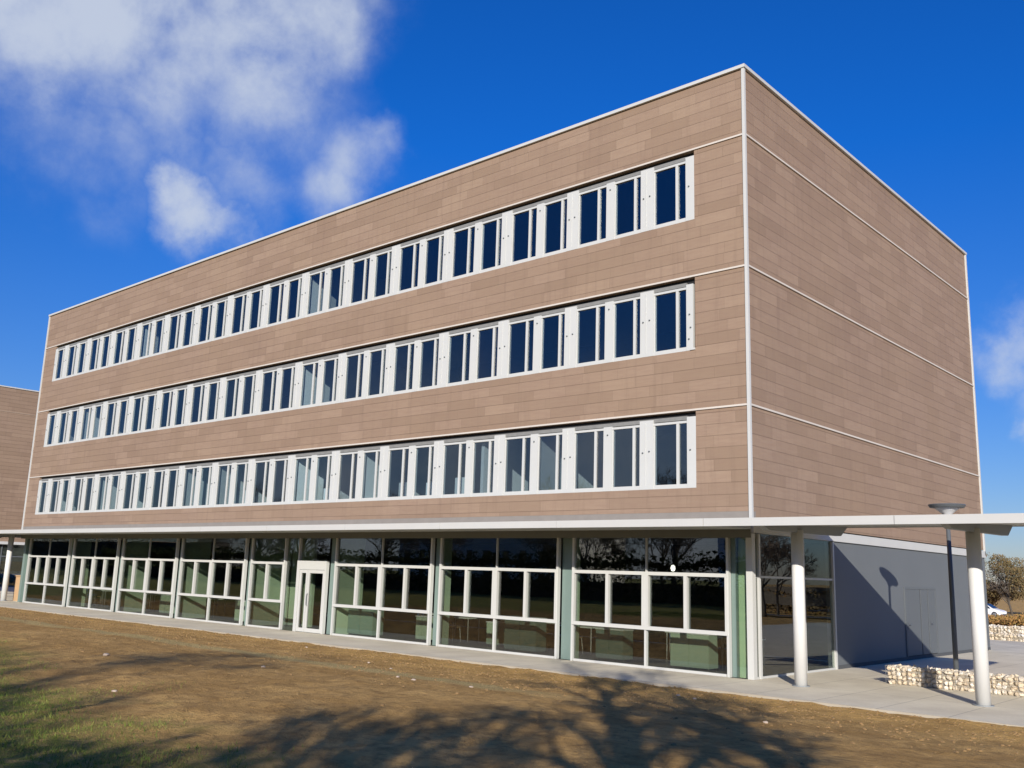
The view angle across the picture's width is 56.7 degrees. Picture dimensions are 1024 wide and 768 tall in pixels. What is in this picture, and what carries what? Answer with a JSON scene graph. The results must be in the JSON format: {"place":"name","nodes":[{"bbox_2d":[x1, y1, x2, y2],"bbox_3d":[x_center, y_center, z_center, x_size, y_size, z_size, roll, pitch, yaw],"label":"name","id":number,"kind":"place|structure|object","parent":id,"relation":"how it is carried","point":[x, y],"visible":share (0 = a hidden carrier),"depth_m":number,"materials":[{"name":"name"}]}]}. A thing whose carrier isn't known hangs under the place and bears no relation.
{"place":"outdoors","nodes":[
{"label":"outdoors","id":0,"kind":"place"},
{"bbox_2d":[0,593,1023,767],"bbox_3d":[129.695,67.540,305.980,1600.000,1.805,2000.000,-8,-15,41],"label":"ground","id":1,"kind":"structure","parent":0,"point":[313,708],"depth_m":11.06,"materials":[{"name":"soil"}]},
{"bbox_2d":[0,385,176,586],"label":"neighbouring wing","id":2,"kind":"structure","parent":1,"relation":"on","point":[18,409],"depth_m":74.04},
{"bbox_2d":[0,641,302,767],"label":"grass","id":3,"kind":"structure","parent":1,"relation":"on","point":[55,734],"depth_m":8.45,"materials":[{"name":"plant"}]},
{"bbox_2d":[0,607,1023,767],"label":"soil clods","id":4,"kind":"object","parent":1,"relation":"on","point":[779,714],"visible":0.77,"depth_m":18.13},
{"bbox_2d":[986,579,1017,605],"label":"winter tree","id":5,"kind":"object","parent":1,"relation":"on","point":[991,600],"visible":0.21,"depth_m":127.77,"materials":[{"name":"brown plant"}]},
{"bbox_2d":[985,552,1023,614],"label":"winter tree","id":6,"kind":"object","parent":1,"relation":"on","point":[1003,567],"visible":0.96,"depth_m":124.34,"materials":[{"name":"brown plant"}]},
{"bbox_2d":[988,614,1023,625],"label":"shrub","id":7,"kind":"object","parent":1,"relation":"on","point":[994,619],"visible":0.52,"depth_m":58.19,"materials":[{"name":"orange plant"}]},
{"bbox_2d":[989,624,1023,634],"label":"gabion wall","id":8,"kind":"structure","parent":1,"relation":"on","point":[994,628],"depth_m":48.08,"materials":[{"name":"stone"}]},
{"bbox_2d":[989,632,1023,641],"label":"gabion wall","id":9,"kind":"structure","parent":1,"relation":"on","point":[1007,636],"depth_m":41.80,"materials":[{"name":"stone"}]},
{"bbox_2d":[1001,614,1023,625],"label":"shrub","id":10,"kind":"object","parent":1,"relation":"on","point":[1020,621],"visible":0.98,"depth_m":56.31,"materials":[{"name":"orange plant"}]},
{"bbox_2d":[0,587,1023,726],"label":"paving","id":11,"kind":"structure","parent":0,"point":[870,687],"depth_m":22.55,"materials":[{"name":"concrete"}]},
{"bbox_2d":[17,63,990,679],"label":"office building","id":12,"kind":"structure","parent":11,"relation":"on","point":[739,291],"depth_m":30.56,"materials":[{"name":"ceramic"}]},
{"bbox_2d":[48,480,59,513],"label":"window","id":13,"kind":"structure","parent":12,"relation":"in","point":[53,481],"depth_m":47.93,"materials":[{"name":"white paint"}]},
{"bbox_2d":[59,479,70,513],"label":"window","id":14,"kind":"structure","parent":12,"relation":"in","point":[60,512],"depth_m":47.11,"materials":[{"name":"white paint"}]},
{"bbox_2d":[71,477,83,512],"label":"window","id":15,"kind":"structure","parent":12,"relation":"in","point":[76,479],"depth_m":46.15,"materials":[{"name":"white paint"}]},
{"bbox_2d":[79,406,91,441],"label":"window","id":16,"kind":"structure","parent":12,"relation":"in","point":[89,408],"depth_m":46.85,"materials":[{"name":"white paint"}]},
{"bbox_2d":[82,476,94,512],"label":"window","id":17,"kind":"structure","parent":12,"relation":"in","point":[84,511],"depth_m":45.34,"materials":[{"name":"white paint"}]},
{"bbox_2d":[88,337,99,371],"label":"window","id":18,"kind":"structure","parent":12,"relation":"in","point":[96,339],"depth_m":47.58,"materials":[{"name":"white paint"}]},
{"bbox_2d":[91,404,102,439],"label":"window","id":19,"kind":"structure","parent":12,"relation":"in","point":[101,405],"depth_m":46.09,"materials":[{"name":"white paint"}]},
{"bbox_2d":[95,475,108,511],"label":"window","id":20,"kind":"structure","parent":12,"relation":"in","point":[106,476],"depth_m":44.43,"materials":[{"name":"white paint"}]},
{"bbox_2d":[99,334,110,369],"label":"window","id":21,"kind":"structure","parent":12,"relation":"in","point":[109,335],"depth_m":46.75,"materials":[{"name":"white paint"}]},
{"bbox_2d":[104,401,116,437],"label":"window","id":22,"kind":"structure","parent":12,"relation":"in","point":[114,403],"depth_m":45.14,"materials":[{"name":"white paint"}]},
{"bbox_2d":[108,474,120,511],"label":"window","id":23,"kind":"structure","parent":12,"relation":"in","point":[109,509],"depth_m":43.64,"materials":[{"name":"white paint"}]},
{"bbox_2d":[112,330,124,365],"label":"window","id":24,"kind":"structure","parent":12,"relation":"in","point":[123,331],"depth_m":45.85,"materials":[{"name":"white paint"}]},
{"bbox_2d":[116,399,128,435],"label":"window","id":25,"kind":"structure","parent":12,"relation":"in","point":[127,400],"depth_m":44.35,"materials":[{"name":"white paint"}]},
{"bbox_2d":[121,473,135,510],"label":"window","id":26,"kind":"structure","parent":12,"relation":"in","point":[133,474],"depth_m":42.76,"materials":[{"name":"white paint"}]},
{"bbox_2d":[125,326,136,362],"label":"window","id":27,"kind":"structure","parent":12,"relation":"in","point":[135,328],"depth_m":45.05,"materials":[{"name":"white paint"}]},
{"bbox_2d":[130,396,143,433],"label":"window","id":28,"kind":"structure","parent":12,"relation":"in","point":[131,432],"depth_m":43.44,"materials":[{"name":"white paint"}]},
{"bbox_2d":[135,471,148,509],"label":"window","id":29,"kind":"structure","parent":12,"relation":"in","point":[140,473],"depth_m":41.96,"materials":[{"name":"white paint"}]},
{"bbox_2d":[138,322,151,359],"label":"window","id":30,"kind":"structure","parent":12,"relation":"in","point":[149,323],"depth_m":44.16,"materials":[{"name":"white paint"}]},
{"bbox_2d":[143,393,156,431],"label":"window","id":31,"kind":"structure","parent":12,"relation":"in","point":[147,408],"depth_m":42.69,"materials":[{"name":"white paint"}]},
{"bbox_2d":[150,470,164,509],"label":"window","id":32,"kind":"structure","parent":12,"relation":"in","point":[153,488],"depth_m":41.04,"materials":[{"name":"white paint"}]},
{"bbox_2d":[152,318,164,355],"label":"window","id":33,"kind":"structure","parent":12,"relation":"in","point":[163,319],"depth_m":43.37,"materials":[{"name":"white paint"}]},
{"bbox_2d":[158,390,172,429],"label":"window","id":34,"kind":"structure","parent":12,"relation":"in","point":[162,402],"depth_m":41.75,"materials":[{"name":"white paint"}]},
{"bbox_2d":[159,594,175,614],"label":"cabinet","id":35,"kind":"object","parent":12,"relation":"in","point":[164,604],"visible":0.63,"depth_m":41.26,"materials":[{"name":"metal"}]},
{"bbox_2d":[165,469,178,508],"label":"window","id":36,"kind":"structure","parent":12,"relation":"in","point":[177,470],"depth_m":40.26,"materials":[{"name":"white paint"}]},
{"bbox_2d":[166,313,180,352],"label":"window","id":37,"kind":"structure","parent":12,"relation":"in","point":[169,335],"depth_m":42.47,"materials":[{"name":"white paint"}]},
{"bbox_2d":[173,387,186,427],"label":"window","id":38,"kind":"structure","parent":12,"relation":"in","point":[177,398],"depth_m":40.95,"materials":[{"name":"white paint"}]},
{"bbox_2d":[181,309,194,348],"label":"window","id":39,"kind":"structure","parent":12,"relation":"in","point":[193,310],"depth_m":41.62,"materials":[{"name":"white paint"}]},
{"bbox_2d":[181,467,196,508],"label":"window","id":40,"kind":"structure","parent":12,"relation":"in","point":[185,475],"depth_m":39.35,"materials":[{"name":"white paint"}]},
{"bbox_2d":[189,384,204,424],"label":"window","id":41,"kind":"structure","parent":12,"relation":"in","point":[193,393],"depth_m":40.04,"materials":[{"name":"white paint"}]},
{"bbox_2d":[197,465,211,507],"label":"window","id":42,"kind":"structure","parent":12,"relation":"in","point":[210,467],"depth_m":38.54,"materials":[{"name":"white paint"}]},
{"bbox_2d":[197,303,212,344],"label":"window","id":43,"kind":"structure","parent":12,"relation":"in","point":[201,312],"depth_m":40.72,"materials":[{"name":"white paint"}]},
{"bbox_2d":[205,381,219,422],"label":"window","id":44,"kind":"structure","parent":12,"relation":"in","point":[217,382],"depth_m":39.24,"materials":[{"name":"white paint"}]},
{"bbox_2d":[213,299,227,340],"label":"window","id":45,"kind":"structure","parent":12,"relation":"in","point":[217,307],"depth_m":39.95,"materials":[{"name":"white paint"}]},
{"bbox_2d":[214,464,231,506],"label":"window","id":46,"kind":"structure","parent":12,"relation":"in","point":[228,465],"depth_m":37.65,"materials":[{"name":"white paint"}]},
{"bbox_2d":[222,377,238,419],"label":"window","id":47,"kind":"structure","parent":12,"relation":"in","point":[227,380],"depth_m":38.35,"materials":[{"name":"white paint"}]},
{"bbox_2d":[230,293,246,335],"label":"window","id":48,"kind":"structure","parent":12,"relation":"in","point":[243,295],"depth_m":39.02,"materials":[{"name":"white paint"}]},
{"bbox_2d":[234,600,245,622],"bbox_3d":[-10.419,8.938,37.232,0.940,0.850,0.480,-8,-15,41],"label":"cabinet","id":49,"kind":"object","parent":12,"relation":"in","point":[237,610],"visible":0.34,"depth_m":37.21,"materials":[{"name":"white paint"}]},
{"bbox_2d":[232,462,247,506],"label":"window","id":50,"kind":"structure","parent":12,"relation":"in","point":[246,463],"depth_m":36.85,"materials":[{"name":"white paint"}]},
{"bbox_2d":[240,374,255,417],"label":"window","id":51,"kind":"structure","parent":12,"relation":"in","point":[252,375],"depth_m":37.56,"materials":[{"name":"white paint"}]},
{"bbox_2d":[247,288,262,331],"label":"window","id":52,"kind":"structure","parent":12,"relation":"in","point":[260,290],"depth_m":38.24,"materials":[{"name":"white paint"}]},
{"bbox_2d":[251,460,269,505],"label":"window","id":53,"kind":"structure","parent":12,"relation":"in","point":[266,461],"depth_m":35.97,"materials":[{"name":"white paint"}]},
{"bbox_2d":[259,369,276,414],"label":"window","id":54,"kind":"structure","parent":12,"relation":"in","point":[272,371],"depth_m":36.64,"materials":[{"name":"white paint"}]},
{"bbox_2d":[266,282,283,326],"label":"window","id":55,"kind":"structure","parent":12,"relation":"in","point":[280,284],"depth_m":37.33,"materials":[{"name":"white paint"}]},
{"bbox_2d":[271,458,287,504],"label":"window","id":56,"kind":"structure","parent":12,"relation":"in","point":[282,502],"depth_m":35.13,"materials":[{"name":"white paint"}]},
{"bbox_2d":[278,366,294,411],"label":"window","id":57,"kind":"structure","parent":12,"relation":"in","point":[292,367],"depth_m":35.83,"materials":[{"name":"white paint"}]},
{"bbox_2d":[285,277,301,322],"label":"window","id":58,"kind":"structure","parent":12,"relation":"in","point":[296,279],"depth_m":36.53,"materials":[{"name":"white paint"}]},
{"bbox_2d":[292,456,311,503],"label":"window","id":59,"kind":"structure","parent":12,"relation":"in","point":[304,501],"depth_m":34.26,"materials":[{"name":"white paint"}]},
{"bbox_2d":[299,361,317,408],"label":"window","id":60,"kind":"structure","parent":12,"relation":"in","point":[312,363],"depth_m":34.95,"materials":[{"name":"white paint"}]},
{"bbox_2d":[292,538,329,633],"bbox_3d":[-6.975,6.967,32.916,1.670,3.200,0.185,-8,-15,41],"label":"entrance door","id":61,"kind":"structure","parent":12,"relation":"in","point":[322,567],"depth_m":32.94,"materials":[{"name":"white paint"}]},
{"bbox_2d":[306,270,324,316],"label":"window","id":62,"kind":"structure","parent":12,"relation":"in","point":[323,271],"depth_m":35.64,"materials":[{"name":"white paint"}]},
{"bbox_2d":[313,454,331,502],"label":"window","id":63,"kind":"structure","parent":12,"relation":"in","point":[326,500],"depth_m":33.43,"materials":[{"name":"white paint"}]},
{"bbox_2d":[320,357,337,405],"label":"window","id":64,"kind":"structure","parent":12,"relation":"in","point":[332,359],"depth_m":34.14,"materials":[{"name":"white paint"}]},
{"bbox_2d":[327,264,344,311],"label":"window","id":65,"kind":"structure","parent":12,"relation":"in","point":[342,266],"depth_m":34.83,"materials":[{"name":"white paint"}]},
{"bbox_2d":[336,452,357,501],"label":"window","id":66,"kind":"structure","parent":12,"relation":"in","point":[350,499],"depth_m":32.55,"materials":[{"name":"white paint"}]},
{"bbox_2d":[343,352,363,401],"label":"window","id":67,"kind":"structure","parent":12,"relation":"in","point":[362,353],"depth_m":33.24,"materials":[{"name":"white paint"}]},
{"bbox_2d":[349,256,369,305],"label":"window","id":68,"kind":"structure","parent":12,"relation":"in","point":[365,259],"depth_m":33.93,"materials":[{"name":"white paint"}]},
{"bbox_2d":[347,608,383,637],"bbox_3d":[-4.925,7.997,31.905,1.340,0.950,0.480,-8,-15,41],"label":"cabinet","id":69,"kind":"object","parent":12,"relation":"in","point":[362,622],"visible":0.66,"depth_m":31.63,"materials":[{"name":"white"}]},
{"bbox_2d":[360,450,379,500],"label":"window","id":70,"kind":"structure","parent":12,"relation":"in","point":[374,498],"depth_m":31.75,"materials":[{"name":"white paint"}]},
{"bbox_2d":[366,347,385,398],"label":"window","id":71,"kind":"structure","parent":12,"relation":"in","point":[380,394],"depth_m":32.44,"materials":[{"name":"white paint"}]},
{"bbox_2d":[373,250,391,299],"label":"window","id":72,"kind":"structure","parent":12,"relation":"in","point":[388,252],"depth_m":33.13,"materials":[{"name":"white paint"}]},
{"bbox_2d":[386,447,408,499],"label":"window","id":73,"kind":"structure","parent":12,"relation":"in","point":[401,497],"depth_m":30.85,"materials":[{"name":"white paint"}]},
{"bbox_2d":[392,342,414,394],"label":"window","id":74,"kind":"structure","parent":12,"relation":"in","point":[407,390],"depth_m":31.54,"materials":[{"name":"white paint"}]},
{"bbox_2d":[398,241,419,293],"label":"window","id":75,"kind":"structure","parent":12,"relation":"in","point":[416,243],"depth_m":32.24,"materials":[{"name":"white paint"}]},
{"bbox_2d":[412,444,433,498],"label":"window","id":76,"kind":"structure","parent":12,"relation":"in","point":[428,496],"depth_m":30.04,"materials":[{"name":"white paint"}]},
{"bbox_2d":[415,615,433,641],"bbox_3d":[-2.718,7.859,30.478,0.640,0.800,0.480,-8,-15,41],"label":"cabinet","id":77,"kind":"object","parent":12,"relation":"in","point":[421,629],"visible":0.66,"depth_m":30.31,"materials":[{"name":"white paint"}]},
{"bbox_2d":[418,337,438,390],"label":"window","id":78,"kind":"structure","parent":12,"relation":"in","point":[435,339],"depth_m":30.73,"materials":[{"name":"white paint"}]},
{"bbox_2d":[423,234,443,287],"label":"window","id":79,"kind":"structure","parent":12,"relation":"in","point":[439,237],"depth_m":31.42,"materials":[{"name":"white paint"}]},
{"bbox_2d":[441,441,465,497],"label":"window","id":80,"kind":"structure","parent":12,"relation":"in","point":[458,494],"depth_m":29.16,"materials":[{"name":"white paint"}]},
{"bbox_2d":[446,330,470,386],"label":"window","id":81,"kind":"structure","parent":12,"relation":"in","point":[465,333],"depth_m":29.85,"materials":[{"name":"white paint"}]},
{"bbox_2d":[451,225,474,280],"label":"window","id":82,"kind":"structure","parent":12,"relation":"in","point":[468,228],"depth_m":30.54,"materials":[{"name":"white paint"}]},
{"bbox_2d":[471,439,493,496],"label":"window","id":83,"kind":"structure","parent":12,"relation":"in","point":[490,441],"depth_m":28.34,"materials":[{"name":"white paint"}]},
{"bbox_2d":[475,325,497,381],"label":"window","id":84,"kind":"structure","parent":12,"relation":"in","point":[492,377],"depth_m":29.03,"materials":[{"name":"white paint"}]},
{"bbox_2d":[480,216,501,272],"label":"window","id":85,"kind":"structure","parent":12,"relation":"in","point":[498,219],"depth_m":29.73,"materials":[{"name":"white paint"}]},
{"bbox_2d":[486,621,504,646],"bbox_3d":[-0.451,7.715,29.273,0.540,0.750,0.480,-8,-15,41],"label":"cabinet","id":86,"kind":"object","parent":12,"relation":"in","point":[500,633],"visible":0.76,"depth_m":29.11,"materials":[{"name":"grey paint"}]},
{"bbox_2d":[503,435,530,494],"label":"window","id":87,"kind":"structure","parent":12,"relation":"in","point":[522,492],"depth_m":27.46,"materials":[{"name":"white paint"}]},
{"bbox_2d":[507,318,533,377],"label":"window","id":88,"kind":"structure","parent":12,"relation":"in","point":[526,321],"depth_m":28.16,"materials":[{"name":"white paint"}]},
{"bbox_2d":[511,206,536,264],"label":"window","id":89,"kind":"structure","parent":12,"relation":"in","point":[531,209],"depth_m":28.83,"materials":[{"name":"white paint"}]},
{"bbox_2d":[504,616,546,653],"bbox_3d":[0.376,7.239,27.396,1.240,1.000,0.480,-8,-15,41],"label":"cabinet","id":90,"kind":"object","parent":12,"relation":"in","point":[525,636],"visible":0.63,"depth_m":27.12,"materials":[{"name":"green"}]},
{"bbox_2d":[537,432,561,493],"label":"window","id":91,"kind":"structure","parent":12,"relation":"in","point":[557,435],"depth_m":26.65,"materials":[{"name":"white paint"}]},
{"bbox_2d":[540,312,564,372],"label":"window","id":92,"kind":"structure","parent":12,"relation":"in","point":[560,314],"depth_m":27.33,"materials":[{"name":"white paint"}]},
{"bbox_2d":[543,197,566,256],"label":"window","id":93,"kind":"structure","parent":12,"relation":"in","point":[562,200],"depth_m":28.04,"materials":[{"name":"white paint"}]},
{"bbox_2d":[573,428,603,492],"bbox_3d":[2.114,2.092,25.818,1.000,1.700,0.110,-8,-15,41],"label":"window","id":94,"kind":"structure","parent":12,"relation":"in","point":[595,489],"depth_m":25.77,"materials":[{"name":"white paint"}]},
{"bbox_2d":[576,304,604,366],"bbox_3d":[2.222,-1.338,26.503,1.000,1.700,0.110,-8,-15,41],"label":"window","id":95,"kind":"structure","parent":12,"relation":"in","point":[597,307],"depth_m":26.46,"materials":[{"name":"white paint"}]},
{"bbox_2d":[578,185,606,247],"bbox_3d":[2.330,-4.769,27.187,1.000,1.700,0.110,-8,-15,41],"label":"window","id":96,"kind":"structure","parent":12,"relation":"in","point":[598,189],"depth_m":27.13,"materials":[{"name":"white paint"}]},
{"bbox_2d":[595,627,633,662],"bbox_3d":[2.750,7.024,25.561,0.940,0.850,0.480,-8,-15,41],"label":"cabinet","id":97,"kind":"object","parent":12,"relation":"in","point":[614,644],"visible":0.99,"depth_m":25.34,"materials":[{"name":"green"}]},
{"bbox_2d":[612,425,639,490],"bbox_3d":[3.027,1.961,25.019,0.890,1.700,0.110,-8,-15,41],"label":"window","id":98,"kind":"structure","parent":12,"relation":"in","point":[633,487],"depth_m":24.94,"materials":[{"name":"white paint"}]},
{"bbox_2d":[613,297,639,361],"bbox_3d":[3.135,-1.469,25.704,0.890,1.700,0.110,-8,-15,41],"label":"window","id":99,"kind":"structure","parent":12,"relation":"in","point":[635,355],"depth_m":25.63,"materials":[{"name":"white paint"}]},
{"bbox_2d":[614,175,640,238],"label":"window","id":100,"kind":"structure","parent":12,"relation":"in","point":[635,178],"depth_m":26.34,"materials":[{"name":"white paint"}]},
{"bbox_2d":[653,421,686,488],"bbox_3d":[4.047,1.815,24.125,1.000,1.700,0.110,-8,-15,41],"label":"window","id":101,"kind":"structure","parent":12,"relation":"in","point":[677,485],"depth_m":24.06,"materials":[{"name":"white paint"}]},
{"bbox_2d":[654,287,685,355],"bbox_3d":[4.155,-1.616,24.809,1.000,1.700,0.110,-8,-15,41],"label":"window","id":102,"kind":"structure","parent":12,"relation":"in","point":[677,291],"depth_m":24.75,"materials":[{"name":"white paint"}]},
{"bbox_2d":[654,161,685,228],"bbox_3d":[4.263,-5.046,25.494,1.000,1.700,0.110,-8,-15,41],"label":"window","id":103,"kind":"structure","parent":12,"relation":"in","point":[676,166],"depth_m":25.47,"materials":[{"name":"white paint"}]},
{"bbox_2d":[669,632,717,671],"bbox_3d":[4.558,6.701,23.786,1.140,0.900,0.480,-8,-15,41],"label":"cabinet","id":104,"kind":"object","parent":12,"relation":"in","point":[694,651],"visible":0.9,"depth_m":23.54,"materials":[{"name":"green paint"}]},
{"bbox_2d":[905,589,922,655],"bbox_3d":[12.450,7.362,29.331,0.089,1.980,1.220,-8,-15,41],"label":"service door","id":105,"kind":"structure","parent":12,"relation":"in","point":[913,614],"depth_m":29.34,"materials":[{"name":"grey paint"}]},
{"bbox_2d":[920,590,929,653],"bbox_3d":[13.087,7.532,30.083,0.019,1.980,0.620,-8,-15,41],"label":"service door","id":106,"kind":"structure","parent":12,"relation":"in","point":[923,593],"depth_m":30.06,"materials":[{"name":"grey paint"}]},
{"bbox_2d":[927,590,937,653],"bbox_3d":[13.588,7.648,30.582,0.089,1.980,0.670,-8,-15,41],"label":"service door","id":107,"kind":"structure","parent":12,"relation":"in","point":[930,593],"depth_m":30.57,"materials":[{"name":"grey paint"}]},
{"bbox_2d":[0,513,1023,706],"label":"canopy","id":108,"kind":"object","parent":11,"relation":"on","point":[973,526],"visible":1,"depth_m":20.88,"materials":[{"name":"white metal"}]},
{"bbox_2d":[928,503,965,669],"bbox_3d":[10.803,5.085,23.317,0.880,4.230,0.880,-8,-15,41],"label":"street lamp","id":109,"kind":"object","parent":11,"relation":"on","point":[946,508],"visible":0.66,"depth_m":23.32,"materials":[{"name":"metal"}]},
{"bbox_2d":[885,664,1023,696],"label":"gabion wall","id":110,"kind":"structure","parent":11,"relation":"on","point":[956,680],"depth_m":20.87,"materials":[{"name":"stone"}]},
{"bbox_2d":[0,0,1023,591],"label":"sky","id":111,"kind":"structure","parent":0,"point":[141,140],"materials":[{"name":"blue"}]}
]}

